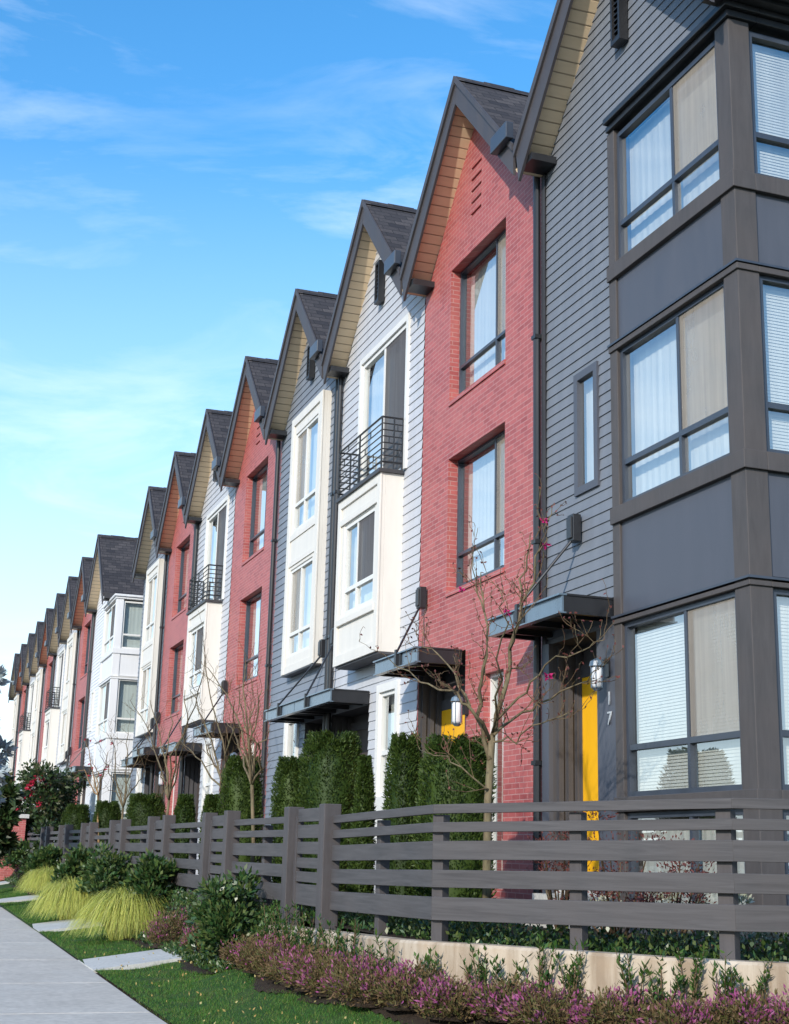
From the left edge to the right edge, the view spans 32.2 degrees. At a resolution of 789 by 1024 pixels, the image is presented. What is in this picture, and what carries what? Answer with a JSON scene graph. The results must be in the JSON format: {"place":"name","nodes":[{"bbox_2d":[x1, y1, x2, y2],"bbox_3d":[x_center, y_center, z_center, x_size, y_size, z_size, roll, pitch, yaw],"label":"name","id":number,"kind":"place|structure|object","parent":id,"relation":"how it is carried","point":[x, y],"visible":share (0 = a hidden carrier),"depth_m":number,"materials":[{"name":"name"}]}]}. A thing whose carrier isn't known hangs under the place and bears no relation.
{"place":"outdoors","nodes":[
{"label":"outdoors","id":0,"kind":"place"},
{"bbox_2d":[0,906,166,1023],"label":"sidewalk","id":1,"kind":"structure","parent":0,"point":[43,980],"depth_m":13.58,"materials":[{"name":"concrete"}]},
{"bbox_2d":[78,949,188,972],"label":"garden path","id":2,"kind":"structure","parent":0,"point":[137,961],"depth_m":16.08,"materials":[{"name":"concrete"}]},
{"bbox_2d":[0,881,412,1023],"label":"lawn","id":3,"kind":"structure","parent":0,"point":[247,992],"depth_m":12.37,"materials":[{"name":"green plant"}]},
{"bbox_2d":[0,769,25,868],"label":"camellia","id":4,"kind":"object","parent":3,"relation":"on","point":[12,794],"visible":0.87,"depth_m":33.83,"materials":[{"name":"green plant"}]},
{"bbox_2d":[18,874,100,920],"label":"ornamental grass","id":5,"kind":"object","parent":3,"relation":"on","point":[63,899],"depth_m":23.07,"materials":[{"name":"plant"}]},
{"bbox_2d":[2,868,506,1023],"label":"planting bed","id":6,"kind":"object","parent":3,"relation":"on","point":[407,1017],"visible":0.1,"depth_m":11.10,"materials":[{"name":"soil"}]},
{"bbox_2d":[14,865,56,893],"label":"ornamental grass","id":7,"kind":"object","parent":6,"relation":"on","point":[37,878],"depth_m":30.89,"materials":[{"name":"plant"}]},
{"bbox_2d":[18,843,62,873],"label":"leafy shrub","id":8,"kind":"object","parent":6,"relation":"on","point":[47,856],"visible":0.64,"depth_m":31.94,"materials":[{"name":"green plant"}]},
{"bbox_2d":[50,843,91,883],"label":"leafy shrub","id":9,"kind":"object","parent":6,"relation":"on","point":[75,857],"visible":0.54,"depth_m":26.97,"materials":[{"name":"green plant"}]},
{"bbox_2d":[75,840,136,894],"bbox_3d":[-4.776,6.124,23.137,1.237,1.132,1.262,6,-15,-19],"label":"leafy shrub","id":10,"kind":"object","parent":6,"relation":"on","point":[102,872],"visible":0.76,"depth_m":22.94,"materials":[{"name":"green plant"}]},
{"bbox_2d":[59,883,171,940],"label":"ornamental grass","id":11,"kind":"object","parent":6,"relation":"on","point":[115,914],"depth_m":18.91,"materials":[{"name":"green plant"}]},
{"bbox_2d":[108,819,130,864],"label":"garden gate","id":12,"kind":"structure","parent":6,"relation":"on","point":[118,832],"depth_m":24.57,"materials":[{"name":"grey wood"}]},
{"bbox_2d":[3,865,277,973],"bbox_3d":[-6.253,7.480,26.825,0.674,0.768,28.089,6,-15,-19],"label":"bank cover","id":13,"kind":"object","parent":6,"relation":"on","point":[212,961],"visible":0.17,"depth_m":16.58,"materials":[{"name":"green plant"}]},
{"bbox_2d":[121,848,196,912],"bbox_3d":[-3.428,5.320,19.477,0.971,1.046,1.111,-11,-19,40],"label":"leafy shrub","id":14,"kind":"object","parent":6,"relation":"on","point":[154,876],"visible":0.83,"depth_m":19.29,"materials":[{"name":"green plant"}]},
{"bbox_2d":[145,815,175,859],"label":"garden gate","id":15,"kind":"structure","parent":6,"relation":"on","point":[155,825],"depth_m":20.87,"materials":[{"name":"grey wood"}]},
{"bbox_2d":[141,905,188,947],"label":"heather","id":16,"kind":"object","parent":6,"relation":"on","point":[168,931],"visible":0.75,"depth_m":17.27,"materials":[{"name":"pink plant"}]},
{"bbox_2d":[197,810,240,901],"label":"garden gate","id":17,"kind":"structure","parent":6,"relation":"on","point":[211,834],"depth_m":17.26,"materials":[{"name":"grey wood"}]},
{"bbox_2d":[180,864,262,959],"bbox_3d":[-1.808,4.378,14.750,1.059,1.144,1.088,6,-15,-19],"label":"leafy shrub","id":18,"kind":"object","parent":6,"relation":"on","point":[223,913],"visible":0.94,"depth_m":14.60,"materials":[{"name":"green plant"}]},
{"bbox_2d":[226,928,285,974],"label":"heather","id":19,"kind":"object","parent":6,"relation":"on","point":[249,952],"visible":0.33,"depth_m":12.66,"materials":[{"name":"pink plant"}]},
{"bbox_2d":[242,931,314,974],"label":"heather","id":20,"kind":"object","parent":6,"relation":"on","point":[264,955],"visible":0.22,"depth_m":12.30,"materials":[{"name":"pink plant"}]},
{"bbox_2d":[262,941,337,984],"bbox_3d":[-0.747,3.854,11.678,0.795,0.375,0.807,6,-15,-19],"label":"heather","id":21,"kind":"object","parent":6,"relation":"on","point":[276,965],"visible":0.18,"depth_m":11.62,"materials":[{"name":"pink plant"}]},
{"bbox_2d":[280,804,341,929],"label":"garden gate","id":22,"kind":"structure","parent":6,"relation":"on","point":[296,831],"depth_m":13.46,"materials":[{"name":"grey wood"}]},
{"bbox_2d":[277,943,346,992],"bbox_3d":[-0.613,3.763,11.275,0.712,0.399,0.759,6,-15,-19],"label":"heather","id":23,"kind":"object","parent":6,"relation":"on","point":[292,975],"visible":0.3,"depth_m":11.18,"materials":[{"name":"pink plant"}]},
{"bbox_2d":[295,945,356,996],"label":"heather","id":24,"kind":"object","parent":6,"relation":"on","point":[315,974],"visible":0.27,"depth_m":10.82,"materials":[{"name":"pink plant"}]},
{"bbox_2d":[311,947,385,998],"bbox_3d":[-0.260,3.555,10.529,0.693,0.396,0.699,-3,-15,19],"label":"heather","id":25,"kind":"object","parent":6,"relation":"on","point":[339,967],"visible":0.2,"depth_m":10.46,"materials":[{"name":"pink plant"}]},
{"bbox_2d":[323,955,417,1007],"bbox_3d":[-0.137,3.481,10.181,0.799,0.373,0.799,1,-14,0],"label":"heather","id":26,"kind":"object","parent":6,"relation":"on","point":[351,995],"visible":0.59,"depth_m":10.01,"materials":[{"name":"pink plant"}]},
{"bbox_2d":[360,946,462,1011],"bbox_3d":[0.163,3.384,9.874,0.815,0.452,0.777,6,-15,-19],"label":"heather","id":27,"kind":"object","parent":6,"relation":"on","point":[399,995],"visible":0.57,"depth_m":9.76,"materials":[{"name":"purple plant"}]},
{"bbox_2d":[409,970,488,1023],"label":"heather","id":28,"kind":"object","parent":6,"relation":"on","point":[444,1006],"visible":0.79,"depth_m":9.41,"materials":[{"name":"purple plant"}]},
{"bbox_2d":[460,940,504,990],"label":"young shrub","id":29,"kind":"object","parent":6,"relation":"on","point":[480,969],"visible":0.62,"depth_m":9.68,"materials":[{"name":"green plant"}]},
{"bbox_2d":[457,971,553,1022],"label":"heather","id":30,"kind":"object","parent":6,"relation":"on","point":[487,1004],"visible":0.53,"depth_m":9.26,"materials":[{"name":"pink plant"}]},
{"bbox_2d":[523,931,557,994],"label":"young shrub","id":31,"kind":"object","parent":6,"relation":"on","point":[541,980],"visible":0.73,"depth_m":9.38,"materials":[{"name":"green plant"}]},
{"bbox_2d":[496,979,601,1023],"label":"heather","id":32,"kind":"object","parent":6,"relation":"on","point":[556,1012],"visible":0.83,"depth_m":8.99,"materials":[{"name":"purple plant"}]},
{"bbox_2d":[555,938,590,1001],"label":"young shrub","id":33,"kind":"object","parent":6,"relation":"on","point":[574,981],"visible":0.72,"depth_m":9.30,"materials":[{"name":"green plant"}]},
{"bbox_2d":[566,981,662,1023],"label":"heather","id":34,"kind":"object","parent":6,"relation":"on","point":[611,1010],"visible":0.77,"depth_m":8.77,"materials":[{"name":"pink plant"}]},
{"bbox_2d":[610,941,648,1003],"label":"young shrub","id":35,"kind":"object","parent":6,"relation":"on","point":[629,977],"visible":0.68,"depth_m":9.01,"materials":[{"name":"green plant"}]},
{"bbox_2d":[644,946,685,1005],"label":"young shrub","id":36,"kind":"object","parent":6,"relation":"on","point":[654,997],"visible":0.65,"depth_m":8.88,"materials":[{"name":"green plant"}]},
{"bbox_2d":[617,981,730,1023],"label":"heather","id":37,"kind":"object","parent":6,"relation":"on","point":[675,1012],"visible":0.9,"depth_m":8.51,"materials":[{"name":"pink plant"}]},
{"bbox_2d":[671,944,709,1012],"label":"young shrub","id":38,"kind":"object","parent":6,"relation":"on","point":[695,980],"visible":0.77,"depth_m":8.82,"materials":[{"name":"green plant"}]},
{"bbox_2d":[688,984,788,1023],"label":"heather","id":39,"kind":"object","parent":6,"relation":"on","point":[737,1011],"visible":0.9,"depth_m":8.39,"materials":[{"name":"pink plant"}]},
{"bbox_2d":[268,924,788,1013],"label":"retaining wall","id":40,"kind":"structure","parent":3,"relation":"on","point":[600,969],"depth_m":9.35,"materials":[{"name":"concrete"}]},
{"bbox_2d":[0,0,556,764],"label":"sky","id":41,"kind":"structure","parent":0,"point":[172,172],"materials":[{"name":"blue"}]},
{"bbox_2d":[181,888,788,961],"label":"front yard","id":42,"kind":"structure","parent":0,"point":[346,926],"depth_m":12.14,"materials":[{"name":"green plant"}]},
{"bbox_2d":[62,803,90,841],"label":"conifer","id":43,"kind":"object","parent":42,"relation":"on","point":[76,816],"visible":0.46,"depth_m":37.84,"materials":[{"name":"green plant"}]},
{"bbox_2d":[92,800,123,853],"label":"conifer","id":44,"kind":"object","parent":42,"relation":"on","point":[106,812],"visible":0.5,"depth_m":32.75,"materials":[{"name":"green plant"}]},
{"bbox_2d":[98,711,161,818],"bbox_3d":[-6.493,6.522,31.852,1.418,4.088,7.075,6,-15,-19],"label":"bare tree","id":45,"kind":"object","parent":42,"relation":"on","point":[123,802],"visible":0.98,"depth_m":30.55,"materials":[{"name":"brown plant"}]},
{"bbox_2d":[120,486,168,794],"bbox_3d":[-3.207,5.198,41.080,9.750,11.357,4.010,6,-15,-19],"label":"box window townhouse","id":46,"kind":"structure","parent":42,"relation":"on","point":[149,567],"depth_m":39.57,"materials":[{"name":"white wood"}]},
{"bbox_2d":[124,792,166,867],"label":"conifer","id":47,"kind":"object","parent":42,"relation":"on","point":[141,808],"visible":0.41,"depth_m":27.91,"materials":[{"name":"green plant"}]},
{"bbox_2d":[131,451,198,814],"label":"brick townhouse","id":48,"kind":"structure","parent":42,"relation":"on","point":[175,538],"depth_m":37.01,"materials":[{"name":"red brick"}]},
{"bbox_2d":[171,644,182,713],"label":"window","id":49,"kind":"structure","parent":48,"relation":"in","point":[176,689],"depth_m":36.56,"materials":[{"name":"brown metal"}]},
{"bbox_2d":[177,540,189,612],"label":"window","id":50,"kind":"structure","parent":48,"relation":"in","point":[183,579],"depth_m":37.25,"materials":[{"name":"grey metal"}]},
{"bbox_2d":[122,611,211,814],"bbox_3d":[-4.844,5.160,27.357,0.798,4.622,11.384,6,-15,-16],"label":"bare tree","id":51,"kind":"object","parent":42,"relation":"on","point":[168,788],"visible":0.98,"depth_m":25.40,"materials":[{"name":"brown plant"}]},
{"bbox_2d":[172,793,195,887],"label":"conifer","id":52,"kind":"object","parent":42,"relation":"on","point":[184,810],"visible":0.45,"depth_m":24.22,"materials":[{"name":"green plant"}]},
{"bbox_2d":[168,822,201,894],"bbox_3d":[-2.839,4.925,18.986,0.142,1.170,2.620,6,-15,-19],"label":"slat fence","id":53,"kind":"object","parent":42,"relation":"on","point":[190,880],"visible":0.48,"depth_m":18.98,"materials":[{"name":"grey wood"}]},
{"bbox_2d":[158,409,235,874],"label":"balcony townhouse","id":54,"kind":"structure","parent":42,"relation":"on","point":[209,510],"depth_m":32.37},
{"bbox_2d":[188,624,203,691],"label":"window","id":55,"kind":"structure","parent":54,"relation":"in","point":[196,636],"depth_m":32.03,"materials":[{"name":"clear glass"}]},
{"bbox_2d":[204,501,234,599],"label":"window","id":56,"kind":"structure","parent":54,"relation":"in","point":[217,522],"depth_m":32.82,"materials":[{"name":"clear glass"}]},
{"bbox_2d":[169,637,263,786],"bbox_3d":[-2.916,3.992,22.048,1.085,4.411,5.299,5,-15,-13],"label":"bare tree","id":57,"kind":"object","parent":42,"relation":"on","point":[217,767],"visible":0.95,"depth_m":22.01,"materials":[{"name":"brown plant"}]},
{"bbox_2d":[181,635,274,876],"bbox_3d":[-2.310,3.683,19.830,1.474,3.940,4.315,6,-15,-19],"label":"bare tree","id":58,"kind":"object","parent":42,"relation":"on","point":[250,762],"visible":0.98,"depth_m":19.13,"materials":[{"name":"brown plant"}]},
{"bbox_2d":[193,356,282,876],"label":"brick townhouse","id":59,"kind":"structure","parent":42,"relation":"on","point":[250,468],"depth_m":29.46,"materials":[{"name":"red brick"}]},
{"bbox_2d":[242,591,261,682],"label":"window","id":60,"kind":"structure","parent":59,"relation":"in","point":[253,605],"depth_m":29.12,"materials":[{"name":"glass"}]},
{"bbox_2d":[249,463,267,556],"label":"window","id":61,"kind":"structure","parent":59,"relation":"in","point":[259,489],"depth_m":29.81,"materials":[{"name":"glass"}]},
{"bbox_2d":[216,753,263,897],"bbox_3d":[-2.322,4.705,20.439,0.766,2.140,0.738,11,-17,-32],"label":"conifer","id":62,"kind":"object","parent":42,"relation":"on","point":[235,795],"visible":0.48,"depth_m":20.36,"materials":[{"name":"green plant"}]},
{"bbox_2d":[231,817,283,911],"bbox_3d":[-1.461,4.034,15.305,0.142,1.170,2.580,6,-15,-19],"label":"slat fence","id":63,"kind":"object","parent":42,"relation":"on","point":[267,849],"visible":0.51,"depth_m":15.24,"materials":[{"name":"grey wood"}]},
{"bbox_2d":[269,755,306,902],"bbox_3d":[-1.435,4.336,18.639,0.602,2.021,0.646,13,-18,-38],"label":"conifer","id":64,"kind":"object","parent":42,"relation":"on","point":[287,786],"visible":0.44,"depth_m":18.61,"materials":[{"name":"green plant"}]},
{"bbox_2d":[263,288,337,880],"bbox_3d":[2.265,1.662,26.466,9.750,11.357,4.010,6,-15,-19],"label":"box window townhouse","id":65,"kind":"structure","parent":42,"relation":"on","point":[300,420],"depth_m":25.20,"materials":[{"name":"white wood"}]},
{"bbox_2d":[287,557,312,657],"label":"window","id":66,"kind":"structure","parent":65,"relation":"in","point":[301,576],"depth_m":24.74,"materials":[{"name":"clear glass"}]},
{"bbox_2d":[293,415,317,531],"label":"window","id":67,"kind":"structure","parent":65,"relation":"in","point":[306,451],"depth_m":25.36,"materials":[{"name":"white glass"}]},
{"bbox_2d":[297,729,362,908],"bbox_3d":[-0.803,3.835,16.996,0.947,2.224,0.913,6,-15,-17],"label":"conifer","id":68,"kind":"object","parent":42,"relation":"on","point":[329,765],"visible":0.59,"depth_m":16.84,"materials":[{"name":"green plant"}]},
{"bbox_2d":[293,199,425,891],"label":"balcony townhouse","id":69,"kind":"structure","parent":42,"relation":"on","point":[372,358],"depth_m":21.24,"materials":[{"name":"white wood"}]},
{"bbox_2d":[343,507,374,615],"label":"window","id":70,"kind":"structure","parent":69,"relation":"in","point":[359,535],"depth_m":21.02,"materials":[{"name":"clear glass"}]},
{"bbox_2d":[360,324,405,480],"bbox_3d":[-0.151,-1.547,21.712,0.070,2.380,2.158,6,-15,-19],"label":"window","id":71,"kind":"structure","parent":69,"relation":"in","point":[383,394],"depth_m":21.79,"materials":[{"name":"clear glass"}]},
{"bbox_2d":[378,689,394,796],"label":"window","id":72,"kind":"structure","parent":69,"relation":"in","point":[387,698],"depth_m":20.05,"materials":[{"name":"white glass"}]},
{"bbox_2d":[346,754,377,892],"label":"conifer","id":73,"kind":"object","parent":42,"relation":"on","point":[364,796],"visible":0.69,"depth_m":16.10,"materials":[{"name":"green plant"}]},
{"bbox_2d":[330,804,433,935],"bbox_3d":[-0.089,3.138,11.644,0.142,1.190,2.582,6,-15,-19],"label":"slat fence","id":74,"kind":"object","parent":42,"relation":"on","point":[381,903],"visible":0.92,"depth_m":11.58,"materials":[{"name":"grey wood"}]},
{"bbox_2d":[380,731,423,895],"bbox_3d":[0.103,3.497,15.261,0.550,2.077,0.569,8,-15,-23],"label":"conifer","id":75,"kind":"object","parent":42,"relation":"on","point":[406,754],"visible":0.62,"depth_m":15.23,"materials":[{"name":"green plant"}]},
{"bbox_2d":[408,732,497,924],"bbox_3d":[0.623,3.170,13.599,0.915,1.926,0.853,8,-15,-23],"label":"conifer","id":76,"kind":"object","parent":42,"relation":"on","point":[433,785],"visible":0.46,"depth_m":13.47,"materials":[{"name":"green plant"}]},
{"bbox_2d":[373,76,541,898],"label":"brick townhouse","id":77,"kind":"structure","parent":42,"relation":"on","point":[470,270],"depth_m":18.24,"materials":[{"name":"red brick"}]},
{"bbox_2d":[456,430,504,587],"bbox_3d":[1.250,-0.033,17.791,0.165,1.798,1.868,6,-15,-19],"label":"window","id":78,"kind":"structure","parent":77,"relation":"in","point":[486,501],"depth_m":18.16,"materials":[{"name":"glass"}]},
{"bbox_2d":[459,228,505,393],"bbox_3d":[1.318,-2.694,18.461,0.165,1.908,1.868,6,-15,-19],"label":"window","id":79,"kind":"structure","parent":77,"relation":"in","point":[483,282],"depth_m":18.82,"materials":[{"name":"glass"}]},
{"bbox_2d":[490,671,503,870],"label":"window","id":80,"kind":"structure","parent":77,"relation":"in","point":[493,677],"depth_m":16.73,"materials":[{"name":"white glass"}]},
{"bbox_2d":[359,473,623,930],"bbox_3d":[0.886,1.773,12.359,1.575,4.153,2.734,9,-16,-27],"label":"bare tree","id":81,"kind":"object","parent":42,"relation":"on","point":[489,748],"visible":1,"depth_m":12.18,"materials":[{"name":"brown plant"}]},
{"bbox_2d":[431,798,740,959],"bbox_3d":[1.293,2.686,9.791,2.485,1.230,0.142,-9,-18,36],"label":"slat fence","id":82,"kind":"object","parent":42,"relation":"on","point":[578,912],"visible":0.87,"depth_m":9.68,"materials":[{"name":"grey wood"}]},
{"bbox_2d":[548,811,671,940],"bbox_3d":[1.815,3.083,11.686,0.976,1.208,0.837,6,-15,-19],"label":"barberry","id":83,"kind":"object","parent":42,"relation":"on","point":[607,894],"visible":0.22,"depth_m":11.61,"materials":[{"name":"red plant"}]},
{"bbox_2d":[487,0,788,949],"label":"corner townhouse","id":84,"kind":"structure","parent":42,"relation":"on","point":[651,146],"depth_m":13.37,"materials":[{"name":"wood"}]},
{"bbox_2d":[573,361,600,496],"bbox_3d":[2.158,-0.896,14.919,0.165,1.400,0.540,6,-15,-19],"label":"window","id":85,"kind":"structure","parent":84,"relation":"in","point":[590,373],"depth_m":15.03,"materials":[{"name":"clear glass"}]},
{"bbox_2d":[582,677,598,871],"bbox_3d":[2.239,2.766,14.432,0.045,2.125,0.975,6,-15,-19],"label":"door","id":86,"kind":"structure","parent":84,"relation":"in","point":[589,714],"depth_m":14.77,"materials":[{"name":"yellow wood"}]},
{"bbox_2d":[616,40,719,257],"bbox_3d":[2.823,-3.594,13.864,0.165,1.530,1.975,6,-15,-19],"label":"window","id":87,"kind":"structure","parent":84,"relation":"in","point":[674,156],"depth_m":13.82,"materials":[{"name":"glass"}]},
{"bbox_2d":[620,281,729,502],"bbox_3d":[2.760,-1.088,13.234,0.165,1.700,1.975,6,-15,-19],"label":"window","id":88,"kind":"structure","parent":84,"relation":"in","point":[681,388],"depth_m":13.30,"materials":[{"name":"glass"}]},
{"bbox_2d":[625,591,741,796],"bbox_3d":[2.690,1.723,12.527,0.170,1.702,1.975,6,-15,-19],"label":"window","id":89,"kind":"structure","parent":84,"relation":"in","point":[689,714],"depth_m":12.49,"materials":[{"name":"glass"}]},
{"bbox_2d":[628,809,746,904],"bbox_3d":[2.652,3.124,12.174,0.165,0.890,1.975,6,-15,-19],"label":"window","id":90,"kind":"structure","parent":84,"relation":"in","point":[651,866],"depth_m":12.41,"materials":[{"name":"glass"}]},
{"bbox_2d":[749,31,788,180],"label":"window","id":91,"kind":"structure","parent":84,"relation":"in","point":[769,66],"depth_m":13.04,"materials":[{"name":"glass"}]},
{"bbox_2d":[759,275,788,453],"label":"window","id":92,"kind":"structure","parent":84,"relation":"in","point":[774,292],"depth_m":12.37,"materials":[{"name":"glass"}]},
{"bbox_2d":[773,588,788,789],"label":"window","id":93,"kind":"structure","parent":84,"relation":"in","point":[780,596],"depth_m":11.63,"materials":[{"name":"glass"}]},
{"bbox_2d":[625,832,716,946],"bbox_3d":[2.179,3.015,10.831,0.879,0.938,0.800,6,-15,-19],"label":"barberry","id":94,"kind":"object","parent":42,"relation":"on","point":[640,897],"visible":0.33,"depth_m":10.82,"materials":[{"name":"red plant"}]},
{"bbox_2d":[731,798,788,932],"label":"slat fence","id":95,"kind":"object","parent":42,"relation":"on","point":[762,918],"visible":1,"depth_m":9.04,"materials":[{"name":"grey wood"}]},
{"label":"far yard","id":96,"kind":"structure","parent":0,"visible":0},
{"bbox_2d":[0,665,18,803],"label":"distant tree","id":97,"kind":"object","parent":96,"relation":"on","point":[9,747],"visible":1,"depth_m":28.26,"materials":[{"name":"green plant"}]},
{"bbox_2d":[8,653,21,776],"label":"box window townhouse","id":98,"kind":"structure","parent":96,"relation":"on","point":[16,698],"depth_m":76.09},
{"bbox_2d":[15,633,35,811],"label":"balcony townhouse","id":99,"kind":"structure","parent":96,"relation":"on","point":[23,744],"depth_m":68.80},
{"bbox_2d":[26,621,45,804],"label":"box window townhouse","id":100,"kind":"structure","parent":96,"relation":"on","point":[37,673],"depth_m":64.91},
{"bbox_2d":[33,608,55,808],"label":"brick townhouse","id":101,"kind":"structure","parent":96,"relation":"on","point":[43,661],"depth_m":62.62,"materials":[{"name":"red brick"}]},
{"bbox_2d":[15,758,89,841],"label":"camellia","id":102,"kind":"object","parent":96,"relation":"on","point":[38,785],"visible":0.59,"depth_m":41.95,"materials":[{"name":"green plant"}]},
{"bbox_2d":[41,593,66,799],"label":"balcony townhouse","id":103,"kind":"structure","parent":96,"relation":"on","point":[52,712],"depth_m":57.38,"materials":[{"name":"white wood"}]},
{"bbox_2d":[57,576,80,807],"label":"box window townhouse","id":104,"kind":"structure","parent":96,"relation":"on","point":[69,638],"depth_m":53.62,"materials":[{"name":"white wood"}]},
{"bbox_2d":[57,557,95,803],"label":"brick townhouse","id":105,"kind":"structure","parent":96,"relation":"on","point":[81,621],"depth_m":51.04,"materials":[{"name":"red brick"}]},
{"bbox_2d":[64,534,144,821],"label":"corner townhouse","id":106,"kind":"structure","parent":96,"relation":"on","point":[114,600],"depth_m":44.52,"materials":[{"name":"white"}]},
{"bbox_2d":[114,679,136,733],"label":"window","id":107,"kind":"structure","parent":106,"relation":"in","point":[127,689],"depth_m":43.21,"materials":[{"name":"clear glass"}]},
{"bbox_2d":[121,601,142,648],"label":"window","id":108,"kind":"structure","parent":106,"relation":"in","point":[132,612],"depth_m":43.84,"materials":[{"name":"clear glass"}]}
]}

